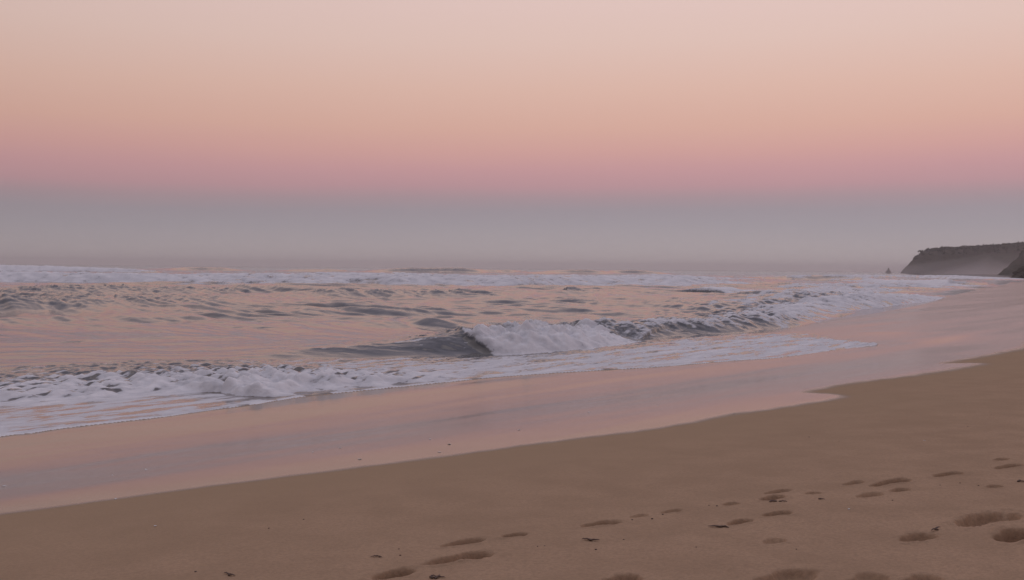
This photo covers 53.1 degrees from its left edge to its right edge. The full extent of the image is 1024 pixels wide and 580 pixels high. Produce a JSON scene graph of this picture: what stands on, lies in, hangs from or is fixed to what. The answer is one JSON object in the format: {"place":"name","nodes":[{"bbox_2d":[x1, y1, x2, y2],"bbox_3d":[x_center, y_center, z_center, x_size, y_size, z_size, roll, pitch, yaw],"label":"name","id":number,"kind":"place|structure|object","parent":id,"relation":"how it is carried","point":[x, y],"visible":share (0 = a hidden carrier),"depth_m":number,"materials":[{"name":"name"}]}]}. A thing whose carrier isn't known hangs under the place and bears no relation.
{"place":"outdoors","nodes":[
{"label":"outdoors","id":0,"kind":"place"},
{"bbox_2d":[0,348,1023,579],"bbox_3d":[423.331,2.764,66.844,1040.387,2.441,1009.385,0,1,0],"label":"beach","id":1,"kind":"structure","parent":0,"point":[551,496],"depth_m":6.65,"materials":[{"name":"beige sand"}]},
{"bbox_2d":[368,565,422,579],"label":"footprint","id":2,"kind":"object","parent":1,"relation":"on","point":[402,571],"visible":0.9,"depth_m":5.12},
{"bbox_2d":[429,574,444,578],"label":"seaweed scrap","id":3,"kind":"object","parent":1,"relation":"on","point":[434,576],"visible":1,"depth_m":4.94,"materials":[{"name":"brown plant"}]},
{"bbox_2d":[417,548,502,564],"bbox_3d":[-0.276,1.434,5.341,0.506,0.115,0.222,0,1,-21],"label":"footprint","id":4,"kind":"object","parent":1,"relation":"on","point":[480,553],"visible":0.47,"depth_m":5.41},
{"bbox_2d":[436,536,490,546],"bbox_3d":[-0.269,1.429,5.683,0.352,0.079,0.148,0,1,-26],"label":"footprint","id":5,"kind":"object","parent":1,"relation":"on","point":[469,540],"visible":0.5,"depth_m":5.74},
{"bbox_2d":[499,531,530,536],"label":"footprint","id":6,"kind":"object","parent":1,"relation":"on","point":[522,533],"visible":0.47,"depth_m":5.86},
{"bbox_2d":[578,519,625,526],"bbox_3d":[0.532,1.426,6.096,0.344,0.090,0.153,0,1,-35],"label":"footprint","id":7,"kind":"object","parent":1,"relation":"on","point":[611,521],"visible":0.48,"depth_m":6.17},
{"bbox_2d":[598,571,647,579],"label":"footprint","id":8,"kind":"object","parent":1,"relation":"on","point":[625,575],"visible":1,"depth_m":4.91},
{"bbox_2d":[629,513,650,517],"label":"footprint","id":9,"kind":"object","parent":1,"relation":"on","point":[640,515],"visible":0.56,"depth_m":6.37},
{"bbox_2d":[659,508,684,512],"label":"footprint","id":10,"kind":"object","parent":1,"relation":"on","point":[674,510],"visible":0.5,"depth_m":6.48},
{"bbox_2d":[709,525,727,526],"bbox_3d":[1.195,1.367,5.928,0.122,0.013,0.026,1,1,11],"label":"seaweed scrap","id":11,"kind":"object","parent":1,"relation":"on","point":[718,525],"visible":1,"depth_m":5.92,"materials":[{"name":"brown plant"}]},
{"bbox_2d":[722,501,741,505],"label":"footprint","id":12,"kind":"object","parent":1,"relation":"on","point":[730,503],"visible":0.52,"depth_m":6.64},
{"bbox_2d":[725,518,756,524],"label":"footprint","id":13,"kind":"object","parent":1,"relation":"on","point":[738,521],"visible":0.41,"depth_m":6.11},
{"bbox_2d":[759,494,787,500],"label":"footprint","id":14,"kind":"object","parent":1,"relation":"on","point":[772,497],"visible":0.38,"depth_m":6.86},
{"bbox_2d":[758,536,790,543],"bbox_3d":[1.425,1.369,5.545,0.146,0.037,0.222,2,2,44],"label":"footprint","id":15,"kind":"object","parent":1,"relation":"on","point":[774,540],"visible":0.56,"depth_m":5.60},
{"bbox_2d":[761,488,795,493],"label":"footprint","id":16,"kind":"object","parent":1,"relation":"on","point":[780,490],"visible":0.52,"depth_m":7.08},
{"bbox_2d":[760,510,797,516],"bbox_3d":[1.633,1.397,6.261,0.293,0.078,0.144,-1,2,-40],"label":"footprint","id":17,"kind":"object","parent":1,"relation":"on","point":[780,512],"visible":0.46,"depth_m":6.33},
{"bbox_2d":[746,566,827,579],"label":"footprint","id":18,"kind":"object","parent":1,"relation":"on","point":[800,573],"visible":1,"depth_m":4.91},
{"bbox_2d":[803,491,823,493],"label":"footprint","id":19,"kind":"object","parent":1,"relation":"on","point":[814,492],"visible":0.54,"depth_m":6.96},
{"bbox_2d":[840,479,866,484],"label":"footprint","id":20,"kind":"object","parent":1,"relation":"on","point":[857,481],"visible":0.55,"depth_m":7.31},
{"bbox_2d":[844,571,897,579],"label":"footprint","id":21,"kind":"object","parent":1,"relation":"on","point":[872,575],"visible":1,"depth_m":4.80},
{"bbox_2d":[854,491,890,497],"bbox_3d":[2.373,1.375,6.798,0.312,0.054,0.170,0,1,-21],"label":"footprint","id":22,"kind":"object","parent":1,"relation":"on","point":[871,494],"visible":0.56,"depth_m":6.85},
{"bbox_2d":[865,476,917,486],"bbox_3d":[2.674,1.396,7.218,0.554,0.107,0.175,-1,2,-39],"label":"footprint","id":23,"kind":"object","parent":1,"relation":"on","point":[894,480],"visible":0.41,"depth_m":7.32},
{"bbox_2d":[887,487,913,491],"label":"footprint","id":24,"kind":"object","parent":1,"relation":"on","point":[898,489],"visible":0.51,"depth_m":7.00},
{"bbox_2d":[896,530,944,541],"bbox_3d":[2.189,1.360,5.543,0.338,0.072,0.204,0,1,-26],"label":"footprint","id":25,"kind":"object","parent":1,"relation":"on","point":[917,535],"visible":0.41,"depth_m":5.61},
{"bbox_2d":[898,572,949,579],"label":"footprint","id":26,"kind":"object","parent":1,"relation":"on","point":[925,576],"visible":1,"depth_m":4.75},
{"bbox_2d":[932,470,966,476],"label":"footprint","id":27,"kind":"object","parent":1,"relation":"on","point":[948,473],"visible":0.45,"depth_m":7.59},
{"bbox_2d":[948,509,1023,527],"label":"footprint","id":28,"kind":"object","parent":1,"relation":"on","point":[981,518],"visible":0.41,"depth_m":6.11},
{"bbox_2d":[986,484,1005,487],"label":"footprint","id":29,"kind":"object","parent":1,"relation":"on","point":[992,486],"visible":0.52,"depth_m":7.05},
{"bbox_2d":[993,457,1011,460],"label":"footprint","id":30,"kind":"object","parent":1,"relation":"on","point":[1000,458],"visible":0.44,"depth_m":8.16},
{"bbox_2d":[989,525,1023,542],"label":"footprint","id":31,"kind":"object","parent":1,"relation":"on","point":[1012,534],"visible":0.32,"depth_m":5.65},
{"bbox_2d":[991,463,1023,469],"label":"footprint","id":32,"kind":"object","parent":1,"relation":"on","point":[1006,465],"visible":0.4,"depth_m":7.86},
{"bbox_2d":[0,274,1023,513],"bbox_3d":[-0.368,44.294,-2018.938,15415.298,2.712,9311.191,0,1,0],"label":"wet sand","id":33,"kind":"structure","parent":0,"point":[85,463],"depth_m":12.68,"materials":[{"name":"sand"}]},
{"bbox_2d":[1010,266,1023,277],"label":"boulder","id":34,"kind":"object","parent":33,"relation":"on","point":[1018,273],"visible":0.88,"depth_m":343.15,"materials":[{"name":"grey stone"}]},
{"bbox_2d":[0,264,1023,370],"bbox_3d":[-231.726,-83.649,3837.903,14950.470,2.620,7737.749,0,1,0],"label":"sea","id":35,"kind":"structure","parent":0,"point":[178,320],"depth_m":43.80,"materials":[{"name":"liquid"}]},
{"bbox_2d":[0,265,154,271],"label":"offshore breaker","id":36,"kind":"object","parent":35,"relation":"on","point":[21,267],"visible":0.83,"depth_m":264.91,"materials":[{"name":"liquid"}]},
{"bbox_2d":[0,292,157,310],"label":"swell","id":37,"kind":"structure","parent":35,"relation":"on","point":[65,301],"depth_m":43.66,"materials":[{"name":"liquid"}]},
{"bbox_2d":[148,267,242,269],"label":"horizon swell","id":38,"kind":"structure","parent":35,"relation":"on","point":[190,268],"depth_m":384.94,"materials":[{"name":"liquid"}]},
{"bbox_2d":[0,358,459,436],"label":"foam surge","id":39,"kind":"object","parent":35,"relation":"on","point":[33,399],"visible":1,"depth_m":15.25,"materials":[{"name":"liquid"}]},
{"bbox_2d":[0,271,788,285],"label":"offshore breaker","id":40,"kind":"object","parent":35,"relation":"in","point":[84,276],"visible":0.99,"depth_m":111.52,"materials":[{"name":"liquid"}]},
{"bbox_2d":[358,267,482,271],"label":"horizon swell","id":41,"kind":"structure","parent":35,"relation":"on","point":[416,269],"depth_m":369.79,"materials":[{"name":"liquid"}]},
{"bbox_2d":[274,314,648,353],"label":"breaking wave","id":42,"kind":"object","parent":35,"relation":"on","point":[530,335],"visible":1,"depth_m":22.93,"materials":[{"name":"liquid"}]},
{"bbox_2d":[516,269,613,272],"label":"horizon swell","id":43,"kind":"structure","parent":35,"relation":"on","point":[585,270],"depth_m":373.76,"materials":[{"name":"liquid"}]},
{"bbox_2d":[264,333,877,380],"bbox_3d":[3.196,1.371,23.505,16.720,0.116,5.348,0,2,-38],"label":"foam sheet","id":44,"kind":"object","parent":35,"relation":"on","point":[695,350],"visible":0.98,"depth_m":21.39,"materials":[{"name":"liquid"}]},
{"bbox_2d":[540,287,624,292],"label":"swell","id":45,"kind":"structure","parent":35,"relation":"on","point":[572,289],"depth_m":76.82,"materials":[{"name":"liquid"}]},
{"bbox_2d":[608,270,676,273],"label":"horizon swell","id":46,"kind":"structure","parent":35,"relation":"on","point":[618,271],"depth_m":399.06,"materials":[{"name":"liquid"}]},
{"bbox_2d":[556,309,839,335],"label":"choppy wave","id":47,"kind":"object","parent":35,"relation":"on","point":[743,320],"visible":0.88,"depth_m":30.95,"materials":[{"name":"liquid"}]},
{"bbox_2d":[667,287,793,292],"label":"swell","id":48,"kind":"structure","parent":35,"relation":"on","point":[724,289],"depth_m":81.81,"materials":[{"name":"liquid"}]},
{"bbox_2d":[694,289,934,313],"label":"surf wave","id":49,"kind":"object","parent":35,"relation":"on","point":[810,301],"visible":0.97,"depth_m":51.60,"materials":[{"name":"liquid"}]},
{"bbox_2d":[773,274,895,279],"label":"wave","id":50,"kind":"object","parent":35,"relation":"on","point":[835,277],"visible":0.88,"depth_m":203.73,"materials":[{"name":"liquid"}]},
{"bbox_2d":[845,279,991,285],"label":"surf wave","id":51,"kind":"object","parent":35,"relation":"on","point":[942,281],"visible":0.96,"depth_m":146.22,"materials":[{"name":"liquid"}]},
{"bbox_2d":[0,0,1023,270],"label":"sky","id":52,"kind":"structure","parent":0,"point":[790,135],"materials":[{"name":"pink"}]},
{"bbox_2d":[901,243,1023,273],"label":"headland","id":53,"kind":"structure","parent":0,"point":[981,261],"depth_m":891.40,"materials":[{"name":"grey stone"}]},
{"bbox_2d":[913,241,1023,259],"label":"scrub","id":54,"kind":"object","parent":53,"relation":"on","point":[978,246],"visible":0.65,"depth_m":899.80,"materials":[{"name":"green plant"}]},
{"bbox_2d":[998,251,1023,274],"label":"headland","id":55,"kind":"structure","parent":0,"point":[1016,264],"depth_m":636.28,"materials":[{"name":"grey stone"}]}
]}

